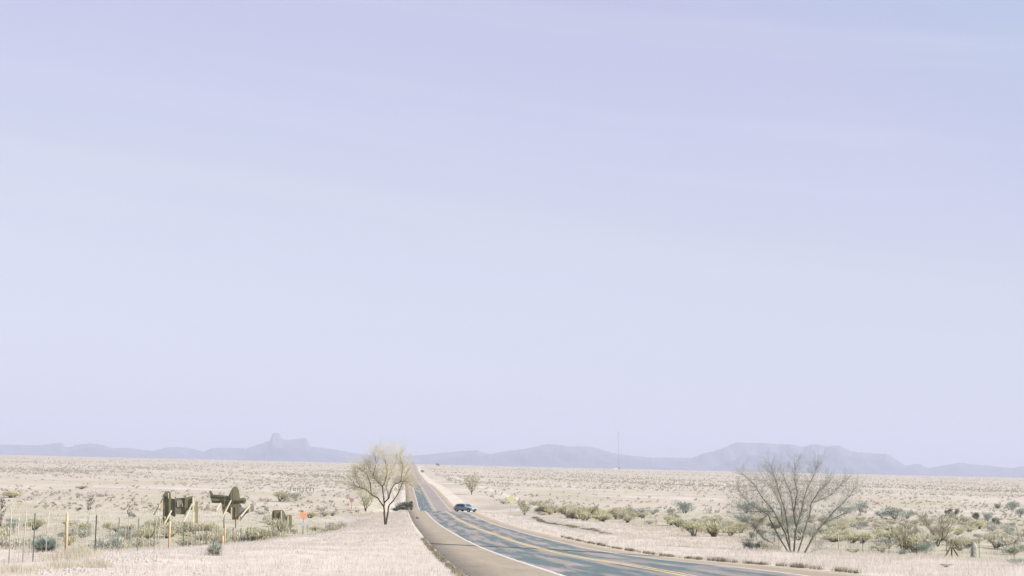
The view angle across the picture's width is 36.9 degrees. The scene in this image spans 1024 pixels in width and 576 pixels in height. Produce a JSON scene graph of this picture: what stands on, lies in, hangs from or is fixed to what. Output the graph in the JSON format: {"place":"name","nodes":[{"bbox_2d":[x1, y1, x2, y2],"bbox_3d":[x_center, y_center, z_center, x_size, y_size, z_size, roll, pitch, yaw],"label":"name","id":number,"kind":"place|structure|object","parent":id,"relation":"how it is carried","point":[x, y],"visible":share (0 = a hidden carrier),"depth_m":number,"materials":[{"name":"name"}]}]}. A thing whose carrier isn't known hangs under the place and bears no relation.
{"place":"outdoors","nodes":[
{"label":"outdoors","id":0,"kind":"place"},
{"bbox_2d":[66,447,191,458],"bbox_3d":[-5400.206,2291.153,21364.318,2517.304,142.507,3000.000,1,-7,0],"label":"hills","id":1,"kind":"structure","parent":0,"point":[90,452],"depth_m":20947.31,"materials":[{"name":"purple stone"}]},
{"bbox_2d":[240,448,382,463],"bbox_3d":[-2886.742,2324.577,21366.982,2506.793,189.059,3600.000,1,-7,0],"label":"hills","id":2,"kind":"structure","parent":0,"point":[290,454],"depth_m":20533.10,"materials":[{"name":"stone"}]},
{"bbox_2d":[0,455,1023,575],"bbox_3d":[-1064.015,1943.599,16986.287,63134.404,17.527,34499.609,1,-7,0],"label":"ground","id":3,"kind":"structure","parent":0,"point":[453,493],"depth_m":467.20,"materials":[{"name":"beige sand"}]},
{"bbox_2d":[0,496,6,526],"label":"yucca","id":4,"kind":"object","parent":3,"relation":"on","point":[3,502],"visible":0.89,"depth_m":74.14,"materials":[{"name":"beige plant"}]},
{"bbox_2d":[0,528,11,537],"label":"bush","id":5,"kind":"object","parent":3,"relation":"on","point":[3,533],"visible":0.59,"depth_m":123.58,"materials":[{"name":"green plant"}]},
{"bbox_2d":[0,491,24,497],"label":"bush","id":6,"kind":"object","parent":3,"relation":"on","point":[9,494],"visible":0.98,"depth_m":354.59,"materials":[{"name":"green plant"}]},
{"bbox_2d":[0,536,29,549],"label":"bush","id":7,"kind":"object","parent":3,"relation":"on","point":[3,541],"visible":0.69,"depth_m":106.45,"materials":[{"name":"beige plant"}]},
{"bbox_2d":[5,521,24,528],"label":"bush","id":8,"kind":"object","parent":3,"relation":"on","point":[13,524],"visible":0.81,"depth_m":172.46,"materials":[{"name":"grey plant"}]},
{"bbox_2d":[19,517,50,529],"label":"bush","id":9,"kind":"object","parent":3,"relation":"on","point":[41,523],"visible":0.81,"depth_m":181.39,"materials":[{"name":"green plant"}]},
{"bbox_2d":[12,536,57,549],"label":"bush","id":10,"kind":"object","parent":3,"relation":"on","point":[29,539],"visible":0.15,"depth_m":110.96,"materials":[{"name":"grey plant"}]},
{"bbox_2d":[31,534,60,552],"bbox_3d":[-16.797,9.200,55.238,1.470,0.696,1.433,1,-7,0],"label":"yucca","id":11,"kind":"object","parent":3,"relation":"on","point":[40,543],"visible":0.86,"depth_m":55.09,"materials":[{"name":"green plant"}]},
{"bbox_2d":[0,546,113,575],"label":"yellow grass","id":12,"kind":"structure","parent":3,"relation":"on","point":[75,552],"depth_m":43.23,"materials":[{"name":"beige plant"}]},
{"bbox_2d":[57,531,75,538],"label":"bush","id":13,"kind":"object","parent":3,"relation":"on","point":[60,533],"visible":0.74,"depth_m":149.79,"materials":[{"name":"grey plant"}]},
{"bbox_2d":[58,535,79,544],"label":"bush","id":14,"kind":"object","parent":3,"relation":"on","point":[71,539],"visible":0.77,"depth_m":130.53,"materials":[{"name":"green plant"}]},
{"bbox_2d":[70,522,94,529],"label":"bush","id":15,"kind":"object","parent":3,"relation":"on","point":[83,525],"visible":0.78,"depth_m":182.53,"materials":[{"name":"green plant"}]},
{"bbox_2d":[79,489,97,530],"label":"yucca","id":16,"kind":"object","parent":3,"relation":"on","point":[92,499],"visible":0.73,"depth_m":186.03,"materials":[{"name":"plant"}]},
{"bbox_2d":[92,536,125,550],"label":"bush","id":17,"kind":"object","parent":3,"relation":"on","point":[113,543],"visible":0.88,"depth_m":107.30,"materials":[{"name":"grey plant"}]},
{"bbox_2d":[105,528,133,539],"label":"bush","id":18,"kind":"object","parent":3,"relation":"on","point":[122,533],"visible":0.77,"depth_m":144.56,"materials":[{"name":"green plant"}]},
{"bbox_2d":[35,551,204,574],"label":"pebbles","id":19,"kind":"object","parent":3,"relation":"on","point":[110,561],"visible":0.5,"depth_m":41.98,"materials":[{"name":"stone"}]},
{"bbox_2d":[110,536,133,548],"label":"bush","id":20,"kind":"object","parent":3,"relation":"on","point":[127,543],"visible":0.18,"depth_m":113.58,"materials":[{"name":"green plant"}]},
{"bbox_2d":[122,492,134,539],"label":"yucca","id":21,"kind":"object","parent":3,"relation":"on","point":[130,509],"visible":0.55,"depth_m":146.39,"materials":[{"name":"plant"}]},
{"bbox_2d":[132,537,151,548],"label":"bush","id":22,"kind":"object","parent":3,"relation":"on","point":[146,542],"visible":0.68,"depth_m":109.99,"materials":[{"name":"green plant"}]},
{"bbox_2d":[131,537,161,547],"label":"bush","id":23,"kind":"object","parent":3,"relation":"on","point":[156,542],"visible":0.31,"depth_m":114.34,"materials":[{"name":"beige plant"}]},
{"bbox_2d":[132,526,162,538],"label":"bush","id":24,"kind":"object","parent":3,"relation":"on","point":[150,530],"visible":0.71,"depth_m":153.66,"materials":[{"name":"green plant"}]},
{"bbox_2d":[142,520,167,529],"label":"bush","id":25,"kind":"object","parent":3,"relation":"on","point":[148,522],"visible":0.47,"depth_m":178.37,"materials":[{"name":"green plant"}]},
{"bbox_2d":[0,508,334,562],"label":"wire fence","id":26,"kind":"object","parent":3,"relation":"on","point":[66,533],"visible":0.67,"depth_m":57.91,"materials":[{"name":"metal"}]},
{"bbox_2d":[159,528,175,537],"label":"bush","id":27,"kind":"object","parent":3,"relation":"on","point":[166,531],"visible":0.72,"depth_m":162.26,"materials":[{"name":"green plant"}]},
{"bbox_2d":[158,522,189,536],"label":"bush","id":28,"kind":"object","parent":3,"relation":"on","point":[173,527],"visible":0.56,"depth_m":165.62,"materials":[{"name":"green plant"}]},
{"bbox_2d":[153,491,197,525],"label":"plywood cutout","id":29,"kind":"object","parent":3,"relation":"on","point":[169,505],"visible":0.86,"depth_m":184.07,"materials":[{"name":"brown wood"}]},
{"bbox_2d":[171,519,191,533],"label":"bush","id":30,"kind":"object","parent":3,"relation":"on","point":[177,522],"visible":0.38,"depth_m":176.70,"materials":[{"name":"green plant"}]},
{"bbox_2d":[175,537,194,546],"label":"bush","id":31,"kind":"object","parent":3,"relation":"on","point":[188,541],"visible":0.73,"depth_m":130.33,"materials":[{"name":"green plant"}]},
{"bbox_2d":[180,522,202,533],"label":"bush","id":32,"kind":"object","parent":3,"relation":"on","point":[192,527],"visible":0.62,"depth_m":172.75,"materials":[{"name":"green plant"}]},
{"bbox_2d":[193,530,215,544],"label":"bush","id":33,"kind":"object","parent":3,"relation":"on","point":[197,536],"visible":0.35,"depth_m":138.17,"materials":[{"name":"green plant"}]},
{"bbox_2d":[193,521,221,531],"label":"bush","id":34,"kind":"object","parent":3,"relation":"on","point":[210,527],"visible":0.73,"depth_m":171.13,"materials":[{"name":"green plant"}]},
{"bbox_2d":[205,538,225,555],"bbox_3d":[-11.772,10.248,60.770,1.091,0.700,1.032,1,-7,0],"label":"yucca","id":35,"kind":"object","parent":3,"relation":"on","point":[215,548],"visible":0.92,"depth_m":60.65,"materials":[{"name":"green plant"}]},
{"bbox_2d":[200,530,231,544],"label":"bush","id":36,"kind":"object","parent":3,"relation":"on","point":[218,539],"visible":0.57,"depth_m":135.75,"materials":[{"name":"green plant"}]},
{"bbox_2d":[209,486,253,527],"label":"plywood cutout","id":37,"kind":"object","parent":3,"relation":"on","point":[232,506],"visible":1,"depth_m":184.16,"materials":[{"name":"brown wood"}]},
{"bbox_2d":[0,510,463,575],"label":"verge grass","id":38,"kind":"structure","parent":3,"relation":"on","point":[394,517],"depth_m":61.29,"materials":[{"name":"beige plant"}]},
{"bbox_2d":[230,528,275,541],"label":"bush","id":39,"kind":"object","parent":3,"relation":"on","point":[238,539],"visible":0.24,"depth_m":130.03,"materials":[{"name":"beige plant"}]},
{"bbox_2d":[241,525,271,540],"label":"bush","id":40,"kind":"object","parent":3,"relation":"on","point":[253,533],"visible":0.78,"depth_m":127.03,"materials":[{"name":"green plant"}]},
{"bbox_2d":[254,527,280,540],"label":"bush","id":41,"kind":"object","parent":3,"relation":"on","point":[272,534],"visible":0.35,"depth_m":129.47,"materials":[{"name":"beige plant"}]},
{"bbox_2d":[268,518,292,534],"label":"bush","id":42,"kind":"object","parent":3,"relation":"on","point":[278,524],"visible":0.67,"depth_m":161.73,"materials":[{"name":"green plant"}]},
{"bbox_2d":[272,510,291,529],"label":"plywood cutout","id":43,"kind":"object","parent":3,"relation":"on","point":[279,514],"visible":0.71,"depth_m":168.17,"materials":[{"name":"brown wood"}]},
{"bbox_2d":[272,491,292,501],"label":"bush","id":44,"kind":"object","parent":3,"relation":"on","point":[282,495],"visible":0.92,"depth_m":380.67,"materials":[{"name":"green plant"}]},
{"bbox_2d":[289,492,307,500],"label":"bush","id":45,"kind":"object","parent":3,"relation":"on","point":[295,495],"visible":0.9,"depth_m":387.96,"materials":[{"name":"grey plant"}]},
{"bbox_2d":[300,513,306,534],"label":"road sign","id":46,"kind":"object","parent":3,"relation":"on","point":[303,515],"visible":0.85,"depth_m":184.00,"materials":[{"name":"metal"}]},
{"bbox_2d":[354,487,378,510],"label":"tree","id":47,"kind":"object","parent":3,"relation":"on","point":[367,496],"visible":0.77,"depth_m":326.38,"materials":[{"name":"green plant"}]},
{"bbox_2d":[331,437,427,524],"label":"tree","id":48,"kind":"object","parent":3,"relation":"on","point":[401,479],"visible":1,"depth_m":187.54,"materials":[{"name":"beige plant"}]},
{"bbox_2d":[395,501,415,509],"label":"bush","id":49,"kind":"object","parent":3,"relation":"on","point":[405,504],"visible":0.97,"depth_m":326.77,"materials":[{"name":"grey plant"}]},
{"bbox_2d":[462,471,483,494],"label":"tree","id":50,"kind":"object","parent":3,"relation":"on","point":[471,482],"visible":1,"depth_m":510.59,"materials":[{"name":"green plant"}]},
{"bbox_2d":[0,455,1023,519],"bbox_3d":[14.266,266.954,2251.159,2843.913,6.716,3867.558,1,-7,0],"label":"scrub","id":51,"kind":"object","parent":3,"relation":"on","point":[2,468],"visible":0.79,"depth_m":877.57,"materials":[{"name":"plant"}]},
{"bbox_2d":[515,498,532,514],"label":"tree","id":52,"kind":"object","parent":3,"relation":"on","point":[523,510],"visible":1,"depth_m":314.75,"materials":[{"name":"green plant"}]},
{"bbox_2d":[557,503,576,517],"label":"bush","id":53,"kind":"object","parent":3,"relation":"on","point":[562,509],"visible":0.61,"depth_m":274.69,"materials":[{"name":"green plant"}]},
{"bbox_2d":[566,506,584,518],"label":"bush","id":54,"kind":"object","parent":3,"relation":"on","point":[573,510],"visible":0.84,"depth_m":264.52,"materials":[{"name":"green plant"}]},
{"bbox_2d":[574,511,593,520],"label":"bush","id":55,"kind":"object","parent":3,"relation":"on","point":[583,515],"visible":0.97,"depth_m":257.94,"materials":[{"name":"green plant"}]},
{"bbox_2d":[578,505,599,518],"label":"bush","id":56,"kind":"object","parent":3,"relation":"on","point":[594,509],"visible":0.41,"depth_m":270.48,"materials":[{"name":"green plant"}]},
{"bbox_2d":[592,512,612,521],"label":"bush","id":57,"kind":"object","parent":3,"relation":"on","point":[601,517],"visible":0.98,"depth_m":256.38,"materials":[{"name":"green plant"}]},
{"bbox_2d":[609,506,622,519],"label":"bush","id":58,"kind":"object","parent":3,"relation":"on","point":[614,511],"visible":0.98,"depth_m":269.67,"materials":[{"name":"green plant"}]},
{"bbox_2d":[420,516,860,575],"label":"edge weeds","id":59,"kind":"object","parent":3,"relation":"on","point":[451,565],"visible":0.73,"depth_m":72.34,"materials":[{"name":"beige plant"}]},
{"bbox_2d":[662,515,677,524],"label":"bush","id":60,"kind":"object","parent":3,"relation":"on","point":[669,518],"visible":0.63,"depth_m":240.18,"materials":[{"name":"green plant"}]},
{"bbox_2d":[668,519,686,526],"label":"bush","id":61,"kind":"object","parent":3,"relation":"on","point":[678,522],"visible":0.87,"depth_m":231.43,"materials":[{"name":"green plant"}]},
{"bbox_2d":[671,500,695,512],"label":"bush","id":62,"kind":"object","parent":3,"relation":"on","point":[683,506],"visible":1,"depth_m":346.45,"materials":[{"name":"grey plant"}]},
{"bbox_2d":[680,520,709,535],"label":"bush","id":63,"kind":"object","parent":3,"relation":"on","point":[690,525],"visible":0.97,"depth_m":177.33,"materials":[{"name":"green plant"}]},
{"bbox_2d":[698,519,729,536],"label":"bush","id":64,"kind":"object","parent":3,"relation":"on","point":[715,527],"visible":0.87,"depth_m":178.36,"materials":[{"name":"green plant"}]},
{"bbox_2d":[718,524,742,535],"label":"bush","id":65,"kind":"object","parent":3,"relation":"on","point":[732,529],"visible":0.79,"depth_m":186.40,"materials":[{"name":"green plant"}]},
{"bbox_2d":[731,521,748,532],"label":"bush","id":66,"kind":"object","parent":3,"relation":"on","point":[739,524],"visible":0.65,"depth_m":204.89,"materials":[{"name":"green plant"}]},
{"bbox_2d":[735,500,755,512],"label":"bush","id":67,"kind":"object","parent":3,"relation":"on","point":[747,506],"visible":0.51,"depth_m":356.80,"materials":[{"name":"grey plant"}]},
{"bbox_2d":[478,511,1023,575],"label":"verge grass","id":68,"kind":"structure","parent":3,"relation":"on","point":[867,556],"depth_m":96.44,"materials":[{"name":"beige plant"}]},
{"bbox_2d":[741,538,764,549],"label":"bush","id":69,"kind":"object","parent":3,"relation":"on","point":[756,545],"visible":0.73,"depth_m":112.53,"materials":[{"name":"beige plant"}]},
{"bbox_2d":[756,542,781,551],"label":"bush","id":70,"kind":"object","parent":3,"relation":"on","point":[767,544],"visible":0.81,"depth_m":108.33,"materials":[{"name":"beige plant"}]},
{"bbox_2d":[550,502,1016,557],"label":"wire fence","id":71,"kind":"object","parent":3,"relation":"on","point":[842,541],"visible":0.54,"depth_m":130.13,"materials":[{"name":"metal"}]},
{"bbox_2d":[719,446,870,553],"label":"tree","id":72,"kind":"object","parent":3,"relation":"on","point":[781,506],"visible":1,"depth_m":111.44,"materials":[{"name":"grey plant"}]},
{"bbox_2d":[789,523,818,534],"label":"bush","id":73,"kind":"object","parent":3,"relation":"on","point":[799,528],"visible":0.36,"depth_m":200.28,"materials":[{"name":"beige plant"}]},
{"bbox_2d":[819,533,848,541],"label":"bush","id":74,"kind":"object","parent":3,"relation":"on","point":[833,537],"visible":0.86,"depth_m":167.20,"materials":[{"name":"green plant"}]},
{"bbox_2d":[822,520,848,527],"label":"bush","id":75,"kind":"object","parent":3,"relation":"on","point":[838,523],"visible":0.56,"depth_m":220.78,"materials":[{"name":"green plant"}]},
{"bbox_2d":[823,530,850,541],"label":"bush","id":76,"kind":"object","parent":3,"relation":"on","point":[840,533],"visible":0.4,"depth_m":172.77,"materials":[{"name":"green plant"}]},
{"bbox_2d":[840,534,860,543],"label":"bush","id":77,"kind":"object","parent":3,"relation":"on","point":[853,541],"visible":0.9,"depth_m":168.10,"materials":[{"name":"green plant"}]},
{"bbox_2d":[848,521,869,528],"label":"bush","id":78,"kind":"object","parent":3,"relation":"on","point":[861,523],"visible":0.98,"depth_m":241.39,"materials":[{"name":"grey plant"}]},
{"bbox_2d":[849,532,875,543],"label":"bush","id":79,"kind":"object","parent":3,"relation":"on","point":[866,536],"visible":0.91,"depth_m":167.49,"materials":[{"name":"green plant"}]},
{"bbox_2d":[855,501,869,510],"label":"bush","id":80,"kind":"object","parent":3,"relation":"on","point":[864,506],"visible":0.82,"depth_m":395.44,"materials":[{"name":"grey plant"}]},
{"bbox_2d":[872,510,889,517],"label":"bush","id":81,"kind":"object","parent":3,"relation":"on","point":[880,514],"visible":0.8,"depth_m":327.18,"materials":[{"name":"grey plant"}]},
{"bbox_2d":[874,537,897,547],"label":"bush","id":82,"kind":"object","parent":3,"relation":"on","point":[885,540],"visible":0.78,"depth_m":150.50,"materials":[{"name":"grey plant"}]},
{"bbox_2d":[872,527,908,543],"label":"bush","id":83,"kind":"object","parent":3,"relation":"on","point":[879,533],"visible":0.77,"depth_m":163.86,"materials":[{"name":"green plant"}]},
{"bbox_2d":[879,505,902,518],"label":"bush","id":84,"kind":"object","parent":3,"relation":"on","point":[889,511],"visible":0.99,"depth_m":319.58,"materials":[{"name":"grey plant"}]},
{"bbox_2d":[889,517,918,550],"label":"tree","id":85,"kind":"object","parent":3,"relation":"on","point":[901,530],"visible":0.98,"depth_m":134.49,"materials":[{"name":"green plant"}]},
{"bbox_2d":[899,510,915,518],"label":"bush","id":86,"kind":"object","parent":3,"relation":"on","point":[909,513],"visible":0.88,"depth_m":332.46,"materials":[{"name":"grey plant"}]},
{"bbox_2d":[905,528,924,536],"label":"bush","id":87,"kind":"object","parent":3,"relation":"on","point":[918,530],"visible":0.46,"depth_m":195.84,"materials":[{"name":"beige plant"}]},
{"bbox_2d":[893,532,939,552],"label":"bush","id":88,"kind":"object","parent":3,"relation":"on","point":[923,538],"visible":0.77,"depth_m":135.30,"materials":[{"name":"green plant"}]},
{"bbox_2d":[911,541,935,552],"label":"bush","id":89,"kind":"object","parent":3,"relation":"on","point":[927,544],"visible":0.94,"depth_m":131.20,"materials":[{"name":"grey plant"}]},
{"bbox_2d":[915,508,964,545],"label":"tree","id":90,"kind":"object","parent":3,"relation":"on","point":[936,529],"visible":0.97,"depth_m":163.12,"materials":[{"name":"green plant"}]},
{"bbox_2d":[938,533,968,545],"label":"bush","id":91,"kind":"object","parent":3,"relation":"on","point":[944,539],"visible":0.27,"depth_m":166.96,"materials":[{"name":"beige plant"}]},
{"bbox_2d":[947,537,971,550],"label":"bush","id":92,"kind":"object","parent":3,"relation":"on","point":[958,541],"visible":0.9,"depth_m":147.88,"materials":[{"name":"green plant"}]},
{"bbox_2d":[960,525,978,531],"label":"bush","id":93,"kind":"object","parent":3,"relation":"on","point":[969,527],"visible":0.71,"depth_m":240.51,"materials":[{"name":"green plant"}]},
{"bbox_2d":[969,542,978,557],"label":"yucca stump","id":94,"kind":"object","parent":3,"relation":"on","point":[974,550],"visible":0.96,"depth_m":116.43,"materials":[{"name":"grey plant"}]},
{"bbox_2d":[971,520,987,528],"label":"bush","id":95,"kind":"object","parent":3,"relation":"on","point":[980,523],"visible":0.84,"depth_m":256.38,"materials":[{"name":"green plant"}]},
{"bbox_2d":[980,533,1010,547],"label":"bush","id":96,"kind":"object","parent":3,"relation":"on","point":[987,536],"visible":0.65,"depth_m":161.93,"materials":[{"name":"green plant"}]},
{"bbox_2d":[992,535,1023,546],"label":"bush","id":97,"kind":"object","parent":3,"relation":"on","point":[1010,541],"visible":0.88,"depth_m":159.49,"materials":[{"name":"beige plant"}]},
{"bbox_2d":[997,546,1022,554],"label":"bush","id":98,"kind":"object","parent":3,"relation":"on","point":[1017,550],"visible":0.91,"depth_m":134.52,"materials":[{"name":"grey plant"}]},
{"bbox_2d":[1003,527,1018,534],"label":"bush","id":99,"kind":"object","parent":3,"relation":"on","point":[1010,529],"visible":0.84,"depth_m":226.71,"materials":[{"name":"grey plant"}]},
{"bbox_2d":[1005,500,1018,509],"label":"bush","id":100,"kind":"object","parent":3,"relation":"on","point":[1011,504],"visible":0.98,"depth_m":469.11,"materials":[{"name":"grey plant"}]},
{"bbox_2d":[1011,531,1023,537],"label":"bush","id":101,"kind":"object","parent":3,"relation":"on","point":[1018,533],"visible":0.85,"depth_m":200.41,"materials":[{"name":"beige plant"}]},
{"bbox_2d":[0,433,1023,477],"bbox_3d":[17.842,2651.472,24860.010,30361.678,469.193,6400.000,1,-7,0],"label":"hills","id":102,"kind":"structure","parent":0,"point":[708,461],"depth_m":24056.40,"materials":[{"name":"purple stone"}]},
{"bbox_2d":[0,0,1023,467],"label":"sky","id":103,"kind":"structure","parent":0,"point":[665,228],"materials":[{"name":"blue"}]},
{"bbox_2d":[410,452,703,470],"bbox_3d":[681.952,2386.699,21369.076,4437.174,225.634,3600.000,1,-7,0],"label":"hills","id":104,"kind":"structure","parent":0,"point":[563,459],"depth_m":20674.83,"materials":[{"name":"purple stone"}]},
{"bbox_2d":[405,464,867,575],"bbox_3d":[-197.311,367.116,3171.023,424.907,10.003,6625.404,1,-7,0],"label":"road","id":105,"kind":"structure","parent":0,"point":[473,544],"depth_m":81.28,"materials":[{"name":"grey asphalt"}]},
{"bbox_2d":[454,503,476,511],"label":"car","id":106,"kind":"object","parent":105,"relation":"on","point":[464,507],"visible":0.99,"depth_m":279.60,"materials":[{"name":"paint"}]},
{"bbox_2d":[710,452,927,475],"bbox_3d":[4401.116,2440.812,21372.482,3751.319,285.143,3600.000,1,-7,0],"label":"hills","id":107,"kind":"structure","parent":0,"point":[867,466],"depth_m":20548.72,"materials":[{"name":"purple stone"}]},
{"bbox_2d":[1002,557,1023,564],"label":"bush","id":108,"kind":"object","parent":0,"point":[1017,559],"visible":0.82,"depth_m":64.11,"materials":[{"name":"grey plant"}]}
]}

